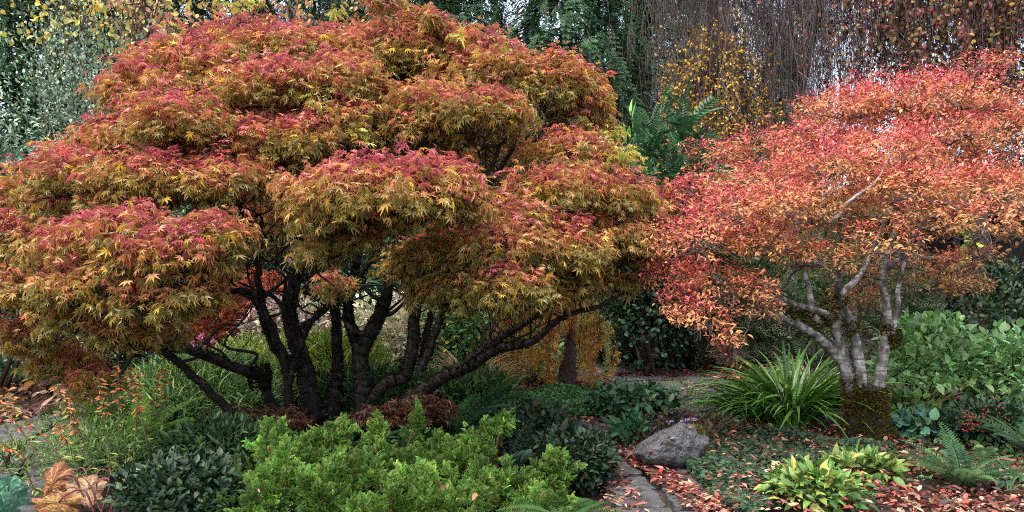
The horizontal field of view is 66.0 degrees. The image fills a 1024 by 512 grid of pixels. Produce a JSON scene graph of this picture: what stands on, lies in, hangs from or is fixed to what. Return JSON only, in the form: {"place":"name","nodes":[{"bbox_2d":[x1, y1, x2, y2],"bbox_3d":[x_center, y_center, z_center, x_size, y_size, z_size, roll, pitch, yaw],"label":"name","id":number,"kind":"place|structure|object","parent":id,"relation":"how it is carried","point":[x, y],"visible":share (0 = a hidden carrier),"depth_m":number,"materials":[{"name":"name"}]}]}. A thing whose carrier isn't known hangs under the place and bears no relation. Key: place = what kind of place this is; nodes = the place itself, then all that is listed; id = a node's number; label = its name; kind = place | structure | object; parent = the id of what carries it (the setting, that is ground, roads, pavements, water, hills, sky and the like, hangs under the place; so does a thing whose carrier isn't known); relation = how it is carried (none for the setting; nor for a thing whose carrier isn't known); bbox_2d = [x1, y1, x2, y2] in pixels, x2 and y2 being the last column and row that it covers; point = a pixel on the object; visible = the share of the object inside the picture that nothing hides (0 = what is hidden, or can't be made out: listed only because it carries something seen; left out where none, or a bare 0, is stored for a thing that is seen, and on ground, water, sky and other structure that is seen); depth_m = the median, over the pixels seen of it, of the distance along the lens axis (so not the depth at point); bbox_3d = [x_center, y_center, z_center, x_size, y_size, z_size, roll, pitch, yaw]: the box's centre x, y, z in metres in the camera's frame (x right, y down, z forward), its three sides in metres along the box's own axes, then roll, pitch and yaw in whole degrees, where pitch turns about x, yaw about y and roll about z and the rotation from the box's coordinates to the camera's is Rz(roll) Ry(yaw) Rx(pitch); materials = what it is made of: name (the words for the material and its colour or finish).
{"place":"outdoors","nodes":[
{"label":"outdoors","id":0,"kind":"place"},
{"bbox_2d":[0,475,29,506],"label":"wilted leaf","id":1,"kind":"object","parent":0,"point":[13,485],"visible":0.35,"depth_m":4.84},
{"bbox_2d":[0,405,37,495],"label":"flower spike","id":2,"kind":"object","parent":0,"point":[13,441],"visible":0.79,"depth_m":5.18,"materials":[{"name":"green plant"}]},
{"bbox_2d":[0,401,157,511],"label":"path","id":3,"kind":"structure","parent":0,"point":[34,472],"depth_m":6.41,"materials":[{"name":"stone"}]},
{"bbox_2d":[0,296,1023,511],"bbox_3d":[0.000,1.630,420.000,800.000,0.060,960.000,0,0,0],"label":"ground","id":4,"kind":"structure","parent":0,"point":[924,484],"depth_m":6.02,"materials":[{"name":"soil"}]},
{"bbox_2d":[0,490,20,511],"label":"wilted leaf","id":5,"kind":"object","parent":4,"relation":"on","point":[8,502],"visible":1,"depth_m":4.63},
{"bbox_2d":[0,89,41,396],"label":"grey green shrub","id":6,"kind":"object","parent":4,"relation":"on","point":[9,363],"visible":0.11,"depth_m":9.08,"materials":[{"name":"green plant"}]},
{"bbox_2d":[0,395,48,479],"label":"flower spike","id":7,"kind":"object","parent":4,"relation":"on","point":[19,429],"visible":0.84,"depth_m":5.12,"materials":[{"name":"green plant"}]},
{"bbox_2d":[0,434,56,471],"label":"wispy plant","id":8,"kind":"object","parent":4,"relation":"on","point":[7,460],"visible":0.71,"depth_m":5.86,"materials":[{"name":"green plant"}]},
{"bbox_2d":[2,400,75,480],"bbox_3d":[-3.100,1.284,5.252,0.576,0.638,0.138,0,0,0],"label":"flower spike","id":9,"kind":"object","parent":4,"relation":"on","point":[19,412],"visible":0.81,"depth_m":5.25,"materials":[{"name":"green plant"}]},
{"bbox_2d":[0,0,99,314],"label":"cedar","id":10,"kind":"object","parent":4,"relation":"on","point":[9,19],"visible":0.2,"depth_m":21.22,"materials":[{"name":"green plant"}]},
{"bbox_2d":[32,489,94,511],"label":"wilted leaf","id":11,"kind":"object","parent":4,"relation":"on","point":[53,502],"visible":0.98,"depth_m":4.81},
{"bbox_2d":[43,461,83,508],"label":"wilted leaf","id":12,"kind":"object","parent":4,"relation":"on","point":[55,474],"visible":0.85,"depth_m":5.01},
{"bbox_2d":[1,0,132,342],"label":"yellow leaf tree","id":13,"kind":"object","parent":4,"relation":"on","point":[92,10],"visible":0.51,"depth_m":10.96,"materials":[{"name":"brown plant"}]},
{"bbox_2d":[0,377,134,421],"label":"dry leaf litter","id":14,"kind":"object","parent":4,"relation":"on","point":[25,390],"visible":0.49,"depth_m":8.58,"materials":[{"name":"plant"}]},
{"bbox_2d":[52,419,83,476],"bbox_3d":[-3.047,1.375,5.439,0.408,0.455,0.135,0,0,32],"label":"flower spike","id":15,"kind":"object","parent":4,"relation":"on","point":[66,441],"visible":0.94,"depth_m":5.44,"materials":[{"name":"orange plant"}]},
{"bbox_2d":[28,0,109,146],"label":"cedar","id":16,"kind":"object","parent":4,"relation":"on","point":[86,1],"depth_m":26.45,"materials":[{"name":"green plant"}]},
{"bbox_2d":[48,384,100,474],"bbox_3d":[-2.982,1.238,5.391,0.360,0.726,0.141,0,0,0],"label":"flower spike","id":17,"kind":"object","parent":4,"relation":"on","point":[78,427],"visible":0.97,"depth_m":5.40,"materials":[{"name":"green plant"}]},
{"bbox_2d":[26,463,128,511],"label":"fallen stalks","id":18,"kind":"object","parent":4,"relation":"on","point":[95,489],"visible":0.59,"depth_m":4.96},
{"bbox_2d":[30,400,125,453],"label":"wispy plant","id":19,"kind":"object","parent":4,"relation":"on","point":[45,429],"visible":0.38,"depth_m":6.51,"materials":[{"name":"green plant"}]},
{"bbox_2d":[57,400,98,475],"bbox_3d":[-2.942,1.289,5.356,0.372,0.626,0.139,0,0,26],"label":"flower spike","id":20,"kind":"object","parent":4,"relation":"on","point":[81,445],"visible":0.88,"depth_m":5.35,"materials":[{"name":"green plant"}]},
{"bbox_2d":[65,474,114,506],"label":"wilted leaf","id":21,"kind":"object","parent":4,"relation":"on","point":[84,485],"visible":0.75,"depth_m":5.00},
{"bbox_2d":[36,436,159,472],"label":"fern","id":22,"kind":"object","parent":4,"relation":"on","point":[103,465],"visible":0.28,"depth_m":5.80,"materials":[{"name":"green plant"}]},
{"bbox_2d":[37,413,168,477],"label":"wispy plant","id":23,"kind":"object","parent":4,"relation":"on","point":[97,434],"visible":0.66,"depth_m":5.66,"materials":[{"name":"green plant"}]},
{"bbox_2d":[0,0,212,383],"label":"grey green shrub","id":24,"kind":"object","parent":4,"relation":"on","point":[83,104],"visible":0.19,"depth_m":9.51,"materials":[{"name":"green plant"}]},
{"bbox_2d":[95,376,117,472],"bbox_3d":[-2.806,1.210,5.451,0.237,0.781,0.170,0,0,0],"label":"flower spike","id":25,"kind":"object","parent":4,"relation":"on","point":[102,402],"visible":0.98,"depth_m":5.46,"materials":[{"name":"orange plant"}]},
{"bbox_2d":[110,361,127,473],"bbox_3d":[-2.760,1.171,5.528,0.139,0.858,0.184,0,0,-37],"label":"flower spike","id":26,"kind":"object","parent":4,"relation":"on","point":[118,394],"visible":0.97,"depth_m":5.53,"materials":[{"name":"orange plant"}]},
{"bbox_2d":[64,0,185,217],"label":"cedar","id":27,"kind":"object","parent":4,"relation":"on","point":[105,32],"visible":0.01,"depth_m":23.29,"materials":[{"name":"green plant"}]},
{"bbox_2d":[61,315,198,379],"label":"red shrub","id":28,"kind":"object","parent":4,"relation":"on","point":[143,350],"visible":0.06,"depth_m":10.28,"materials":[{"name":"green plant"}]},
{"bbox_2d":[58,392,205,458],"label":"fern","id":29,"kind":"object","parent":4,"relation":"on","point":[155,422],"visible":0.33,"depth_m":6.56,"materials":[{"name":"green plant"}]},
{"bbox_2d":[122,369,146,469],"bbox_3d":[-2.644,1.200,5.526,0.149,0.802,0.168,0,0,0],"label":"flower spike","id":30,"kind":"object","parent":4,"relation":"on","point":[135,414],"visible":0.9,"depth_m":5.53,"materials":[{"name":"orange plant"}]},
{"bbox_2d":[125,365,153,463],"bbox_3d":[-2.657,1.191,5.670,0.302,0.819,0.139,0,0,28],"label":"flower spike","id":31,"kind":"object","parent":4,"relation":"on","point":[135,391],"visible":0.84,"depth_m":5.66,"materials":[{"name":"orange plant"}]},
{"bbox_2d":[65,0,233,356],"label":"yellow leaf tree","id":32,"kind":"object","parent":4,"relation":"on","point":[136,22],"visible":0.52,"depth_m":11.42,"materials":[{"name":"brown plant"}]},
{"bbox_2d":[120,429,232,462],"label":"fern","id":33,"kind":"object","parent":4,"relation":"on","point":[168,432],"visible":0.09,"depth_m":5.92,"materials":[{"name":"green plant"}]},
{"bbox_2d":[97,443,259,511],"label":"evergreen shrub","id":34,"kind":"object","parent":4,"relation":"on","point":[211,475],"visible":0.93,"depth_m":4.75,"materials":[{"name":"green plant"}]},
{"bbox_2d":[117,343,297,423],"bbox_3d":[-2.975,1.276,7.724,1.801,0.865,1.325,0,0,0],"label":"willow leaf plant","id":35,"kind":"object","parent":4,"relation":"on","point":[234,385],"visible":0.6,"depth_m":7.49,"materials":[{"name":"plant"}]},
{"bbox_2d":[136,0,279,302],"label":"cedar","id":36,"kind":"object","parent":4,"relation":"on","point":[197,10],"visible":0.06,"depth_m":22.32,"materials":[{"name":"green plant"}]},
{"bbox_2d":[146,408,283,470],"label":"evergreen shrub","id":37,"kind":"object","parent":4,"relation":"on","point":[236,427],"visible":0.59,"depth_m":5.79,"materials":[{"name":"green plant"}]},
{"bbox_2d":[189,0,300,298],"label":"cedar","id":38,"kind":"object","parent":4,"relation":"on","point":[271,8],"visible":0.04,"depth_m":24.56,"materials":[{"name":"green plant"}]},
{"bbox_2d":[180,267,323,349],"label":"red shrub","id":39,"kind":"object","parent":4,"relation":"on","point":[226,315],"visible":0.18,"depth_m":11.22,"materials":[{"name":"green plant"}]},
{"bbox_2d":[194,235,317,342],"bbox_3d":[-4.851,0.638,13.296,4.043,2.207,1.686,0,0,0],"label":"evergreen shrub","id":40,"kind":"object","parent":4,"relation":"on","point":[243,300],"visible":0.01,"depth_m":13.26,"materials":[{"name":"green plant"}]},
{"bbox_2d":[204,323,329,397],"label":"willow leaf plant","id":41,"kind":"object","parent":4,"relation":"on","point":[256,343],"visible":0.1,"depth_m":8.66,"materials":[{"name":"plant"}]},
{"bbox_2d":[201,412,361,511],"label":"cypress shrub","id":42,"kind":"object","parent":4,"relation":"on","point":[303,455],"visible":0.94,"depth_m":4.93,"materials":[{"name":"green plant"}]},
{"bbox_2d":[198,0,370,272],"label":"yellow leaf tree","id":43,"kind":"object","parent":4,"relation":"on","point":[298,13],"visible":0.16,"depth_m":12.98,"materials":[{"name":"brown plant"}]},
{"bbox_2d":[0,330,580,389],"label":"ground cover","id":44,"kind":"object","parent":4,"relation":"on","point":[23,377],"visible":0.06,"depth_m":10.03,"materials":[{"name":"green plant"}]},
{"bbox_2d":[230,293,364,356],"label":"variegated shrub","id":45,"kind":"object","parent":4,"relation":"on","point":[255,325],"visible":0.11,"depth_m":10.56,"materials":[{"name":"green plant"}]},
{"bbox_2d":[261,0,338,253],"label":"cedar","id":46,"kind":"object","parent":4,"relation":"on","point":[320,7],"visible":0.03,"depth_m":25.49,"materials":[{"name":"green plant"}]},
{"bbox_2d":[96,379,508,511],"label":"ground cover","id":47,"kind":"object","parent":4,"relation":"on","point":[295,401],"visible":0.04,"depth_m":6.63,"materials":[{"name":"green plant"}]},
{"bbox_2d":[274,322,398,404],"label":"willow leaf plant","id":48,"kind":"object","parent":4,"relation":"on","point":[322,356],"visible":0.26,"depth_m":8.57,"materials":[{"name":"plant"}]},
{"bbox_2d":[278,236,405,351],"bbox_3d":[-2.445,0.574,11.763,2.285,2.482,1.609,0,0,0],"label":"bamboo","id":49,"kind":"object","parent":4,"relation":"on","point":[376,281],"visible":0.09,"depth_m":11.55,"materials":[{"name":"green plant"}]},
{"bbox_2d":[0,0,693,452],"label":"maple tree","id":50,"kind":"object","parent":4,"relation":"on","point":[204,116],"visible":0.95,"depth_m":6.19,"materials":[{"name":"orange plant"}]},
{"bbox_2d":[266,0,439,296],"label":"cedar","id":51,"kind":"object","parent":4,"relation":"on","point":[361,12],"visible":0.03,"depth_m":21.25,"materials":[{"name":"green plant"}]},
{"bbox_2d":[299,360,445,413],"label":"leafy plant","id":52,"kind":"object","parent":4,"relation":"on","point":[378,372],"visible":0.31,"depth_m":8.10,"materials":[{"name":"green plant"}]},
{"bbox_2d":[321,397,461,511],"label":"cypress shrub","id":53,"kind":"object","parent":4,"relation":"on","point":[368,459],"visible":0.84,"depth_m":5.07,"materials":[{"name":"green plant"}]},
{"bbox_2d":[324,289,467,372],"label":"variegated shrub","id":54,"kind":"object","parent":4,"relation":"on","point":[394,327],"visible":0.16,"depth_m":10.34,"materials":[{"name":"green plant"}]},
{"bbox_2d":[353,0,528,314],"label":"cedar","id":55,"kind":"object","parent":4,"relation":"on","point":[455,8],"visible":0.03,"depth_m":18.79,"materials":[{"name":"green plant"}]},
{"bbox_2d":[367,377,548,451],"bbox_3d":[-0.494,1.414,6.828,1.615,0.635,1.612,0,0,0],"label":"fern","id":56,"kind":"object","parent":4,"relation":"on","point":[471,417],"visible":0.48,"depth_m":6.86,"materials":[{"name":"green plant"}]},
{"bbox_2d":[417,307,505,366],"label":"green shrub","id":57,"kind":"object","parent":4,"relation":"on","point":[469,345],"visible":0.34,"depth_m":10.11,"materials":[{"name":"green plant"}]},
{"bbox_2d":[413,358,528,411],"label":"leafy plant","id":58,"kind":"object","parent":4,"relation":"on","point":[462,387],"visible":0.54,"depth_m":8.06,"materials":[{"name":"green plant"}]},
{"bbox_2d":[424,344,523,397],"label":"shrub","id":59,"kind":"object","parent":4,"relation":"on","point":[455,359],"depth_m":8.92,"materials":[{"name":"brown plant"}]},
{"bbox_2d":[412,406,586,511],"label":"cypress shrub","id":60,"kind":"object","parent":4,"relation":"on","point":[487,482],"visible":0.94,"depth_m":5.09,"materials":[{"name":"green plant"}]},
{"bbox_2d":[497,412,545,475],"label":"fern","id":61,"kind":"object","parent":4,"relation":"on","point":[522,459],"visible":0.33,"depth_m":5.63,"materials":[{"name":"green plant"}]},
{"bbox_2d":[492,396,584,461],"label":"evergreen shrub","id":62,"kind":"object","parent":4,"relation":"on","point":[523,413],"visible":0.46,"depth_m":6.23,"materials":[{"name":"green plant"}]},
{"bbox_2d":[484,269,621,390],"bbox_3d":[0.342,0.863,9.488,1.417,1.602,1.780,0,0,-18],"label":"weeping larch","id":63,"kind":"object","parent":4,"relation":"on","point":[566,371],"visible":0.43,"depth_m":9.20,"materials":[{"name":"brown plant"}]},
{"bbox_2d":[506,379,605,418],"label":"ground cover","id":64,"kind":"object","parent":4,"relation":"on","point":[570,396],"visible":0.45,"depth_m":8.51,"materials":[{"name":"green plant"}]},
{"bbox_2d":[496,492,623,511],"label":"fern","id":65,"kind":"object","parent":4,"relation":"on","point":[585,506],"visible":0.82,"depth_m":4.77,"materials":[{"name":"green plant"}]},
{"bbox_2d":[470,0,671,330],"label":"cedar","id":66,"kind":"object","parent":4,"relation":"on","point":[533,34],"visible":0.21,"depth_m":17.80,"materials":[{"name":"green plant"}]},
{"bbox_2d":[523,417,623,495],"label":"evergreen shrub","id":67,"kind":"object","parent":4,"relation":"on","point":[596,452],"visible":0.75,"depth_m":5.41,"materials":[{"name":"green plant"}]},
{"bbox_2d":[163,356,1023,511],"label":"fallen leaves","id":68,"kind":"object","parent":4,"relation":"on","point":[713,503],"visible":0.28,"depth_m":5.44,"materials":[{"name":"orange plant"}]},
{"bbox_2d":[555,264,657,363],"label":"evergreen shrub","id":69,"kind":"object","parent":4,"relation":"on","point":[600,357],"visible":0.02,"depth_m":11.98,"materials":[{"name":"green plant"}]},
{"bbox_2d":[600,401,652,446],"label":"broadleaf plant","id":70,"kind":"object","parent":4,"relation":"on","point":[616,423],"visible":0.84,"depth_m":6.54,"materials":[{"name":"green plant"}]},
{"bbox_2d":[608,100,653,364],"bbox_3d":[1.733,-0.334,11.556,1.006,4.012,0.971,0,0,0],"label":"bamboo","id":71,"kind":"object","parent":4,"relation":"on","point":[645,171],"visible":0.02,"depth_m":11.55,"materials":[{"name":"green plant"}]},
{"bbox_2d":[580,375,691,419],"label":"broadleaf plant","id":72,"kind":"object","parent":4,"relation":"on","point":[613,399],"visible":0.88,"depth_m":7.67,"materials":[{"name":"green plant"}]},
{"bbox_2d":[594,164,696,376],"bbox_3d":[1.761,0.234,10.406,1.377,2.886,1.180,0,0,0],"label":"green shrub","id":73,"kind":"object","parent":4,"relation":"on","point":[645,360],"visible":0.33,"depth_m":10.32,"materials":[{"name":"green plant"}]},
{"bbox_2d":[580,0,748,312],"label":"cedar","id":74,"kind":"object","parent":4,"relation":"on","point":[637,29],"visible":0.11,"depth_m":20.05,"materials":[{"name":"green plant"}]},
{"bbox_2d":[596,73,751,369],"bbox_3d":[2.234,-0.422,11.210,2.490,4.208,2.286,0,0,0],"label":"mahonia","id":75,"kind":"object","parent":4,"relation":"on","point":[686,124],"visible":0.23,"depth_m":10.86,"materials":[{"name":"green plant"}]},
{"bbox_2d":[563,230,818,369],"bbox_3d":[2.545,0.521,11.417,3.905,2.298,2.448,0,0,0],"label":"yew","id":76,"kind":"object","parent":4,"relation":"on","point":[700,346],"visible":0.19,"depth_m":10.99,"materials":[{"name":"green plant"}]},
{"bbox_2d":[628,408,753,439],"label":"ground cover plant","id":77,"kind":"object","parent":4,"relation":"on","point":[659,425],"visible":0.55,"depth_m":6.78,"materials":[{"name":"green plant"}]},
{"bbox_2d":[656,7,788,339],"bbox_3d":[3.478,-1.287,13.365,2.031,5.778,2.115,0,0,-43],"label":"yellow tree","id":78,"kind":"object","parent":4,"relation":"on","point":[709,80],"visible":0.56,"depth_m":13.11,"materials":[{"name":"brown plant"}]},
{"bbox_2d":[673,0,779,299],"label":"cedar","id":79,"kind":"object","parent":4,"relation":"on","point":[735,132],"visible":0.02,"depth_m":24.34,"materials":[{"name":"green plant"}]},
{"bbox_2d":[668,377,827,430],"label":"strap leaf clump","id":80,"kind":"object","parent":4,"relation":"on","point":[730,411],"visible":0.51,"depth_m":7.59,"materials":[{"name":"plant"}]},
{"bbox_2d":[578,0,973,348],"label":"weeping beech","id":81,"kind":"object","parent":4,"relation":"on","point":[765,13],"visible":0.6,"depth_m":13.37,"materials":[{"name":"brown plant"}]},
{"bbox_2d":[548,98,1023,297],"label":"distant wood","id":82,"kind":"object","parent":4,"relation":"on","point":[883,212],"depth_m":32.92,"materials":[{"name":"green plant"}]},
{"bbox_2d":[686,424,897,511],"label":"ground cover","id":83,"kind":"object","parent":4,"relation":"on","point":[712,462],"visible":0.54,"depth_m":5.96,"materials":[{"name":"green plant"}]},
{"bbox_2d":[751,25,844,301],"bbox_3d":[9.991,-3.409,29.077,5.068,10.521,5.101,0,0,38],"label":"cedar","id":84,"kind":"object","parent":4,"relation":"on","point":[824,236],"visible":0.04,"depth_m":28.31,"materials":[{"name":"brown plant"}]},
{"bbox_2d":[686,340,912,437],"bbox_3d":[2.652,1.212,7.483,2.016,0.784,2.120,0,0,-35],"label":"strap leaf clump","id":85,"kind":"object","parent":4,"relation":"on","point":[814,390],"visible":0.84,"depth_m":7.29,"materials":[{"name":"plant"}]},
{"bbox_2d":[754,452,883,511],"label":"broadleaf plant","id":86,"kind":"object","parent":4,"relation":"on","point":[820,478],"visible":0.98,"depth_m":4.94,"materials":[{"name":"green plant"}]},
{"bbox_2d":[625,47,1023,449],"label":"pale bark tree","id":87,"kind":"object","parent":4,"relation":"on","point":[885,172],"visible":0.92,"depth_m":6.55,"materials":[{"name":"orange plant"}]},
{"bbox_2d":[717,226,952,371],"bbox_3d":[4.695,0.666,11.747,3.818,2.502,2.262,0,0,0],"label":"yew","id":88,"kind":"object","parent":4,"relation":"on","point":[794,347],"visible":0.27,"depth_m":11.39,"materials":[{"name":"green plant"}]},
{"bbox_2d":[821,437,913,491],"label":"broadleaf plant","id":89,"kind":"object","parent":4,"relation":"on","point":[868,457],"visible":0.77,"depth_m":5.57,"materials":[{"name":"green plant"}]},
{"bbox_2d":[783,0,1023,330],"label":"weeping beech","id":90,"kind":"object","parent":4,"relation":"on","point":[991,24],"visible":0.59,"depth_m":12.62,"materials":[{"name":"brown plant"}]},
{"bbox_2d":[869,369,967,410],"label":"grass clump","id":91,"kind":"object","parent":4,"relation":"on","point":[925,396],"visible":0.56,"depth_m":7.62,"materials":[{"name":"green plant"}]},
{"bbox_2d":[886,383,958,413],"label":"leafy plant","id":92,"kind":"object","parent":4,"relation":"on","point":[907,393],"visible":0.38,"depth_m":7.79,"materials":[{"name":"green plant"}]},
{"bbox_2d":[890,402,976,444],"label":"leafy plant","id":93,"kind":"object","parent":4,"relation":"on","point":[906,419],"visible":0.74,"depth_m":6.83,"materials":[{"name":"green plant"}]},
{"bbox_2d":[865,307,1007,403],"bbox_3d":[4.390,1.097,8.205,1.464,1.136,1.184,0,0,0],"label":"broadleaf shrub","id":94,"kind":"object","parent":4,"relation":"on","point":[944,334],"visible":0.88,"depth_m":7.98,"materials":[{"name":"green plant"}]},
{"bbox_2d":[853,404,1023,481],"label":"ground cover","id":95,"kind":"object","parent":4,"relation":"on","point":[1008,448],"visible":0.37,"depth_m":6.23,"materials":[{"name":"green plant"}]},
{"bbox_2d":[889,421,1023,485],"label":"fern","id":96,"kind":"object","parent":4,"relation":"on","point":[965,473],"visible":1,"depth_m":5.43,"materials":[{"name":"green plant"}]},
{"bbox_2d":[899,258,1023,363],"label":"evergreen shrub","id":97,"kind":"object","parent":4,"relation":"on","point":[992,310],"visible":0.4,"depth_m":11.71,"materials":[{"name":"green plant"}]},
{"bbox_2d":[934,393,1023,447],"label":"berry shrub","id":98,"kind":"object","parent":4,"relation":"on","point":[1004,405],"visible":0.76,"depth_m":6.71,"materials":[{"name":"green plant"}]},
{"bbox_2d":[944,406,1023,452],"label":"fern","id":99,"kind":"object","parent":4,"relation":"on","point":[1016,438],"visible":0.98,"depth_m":6.37,"materials":[{"name":"green plant"}]},
{"bbox_2d":[953,317,1023,407],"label":"broadleaf shrub","id":100,"kind":"object","parent":4,"relation":"on","point":[1011,344],"visible":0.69,"depth_m":7.81,"materials":[{"name":"green plant"}]},
{"bbox_2d":[985,472,1023,494],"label":"hellebore","id":101,"kind":"object","parent":4,"relation":"on","point":[1002,483],"visible":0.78,"depth_m":5.47,"materials":[{"name":"green plant"}]},
{"bbox_2d":[0,0,1023,203],"label":"sky","id":102,"kind":"structure","parent":0,"point":[486,1],"materials":[{"name":"white"}]},
{"bbox_2d":[524,363,743,511],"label":"path","id":103,"kind":"structure","parent":0,"point":[648,491],"depth_m":5.85,"materials":[{"name":"stone"}]},
{"bbox_2d":[634,422,709,467],"bbox_3d":[1.183,1.439,5.985,0.570,0.350,0.451,0,0,-31],"label":"boulder","id":104,"kind":"object","parent":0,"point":[675,455],"visible":0.97,"depth_m":5.83,"materials":[{"name":"stone"}]},
{"bbox_2d":[845,191,1023,328],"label":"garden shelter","id":105,"kind":"object","parent":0,"point":[1018,252],"visible":0.08,"depth_m":17.80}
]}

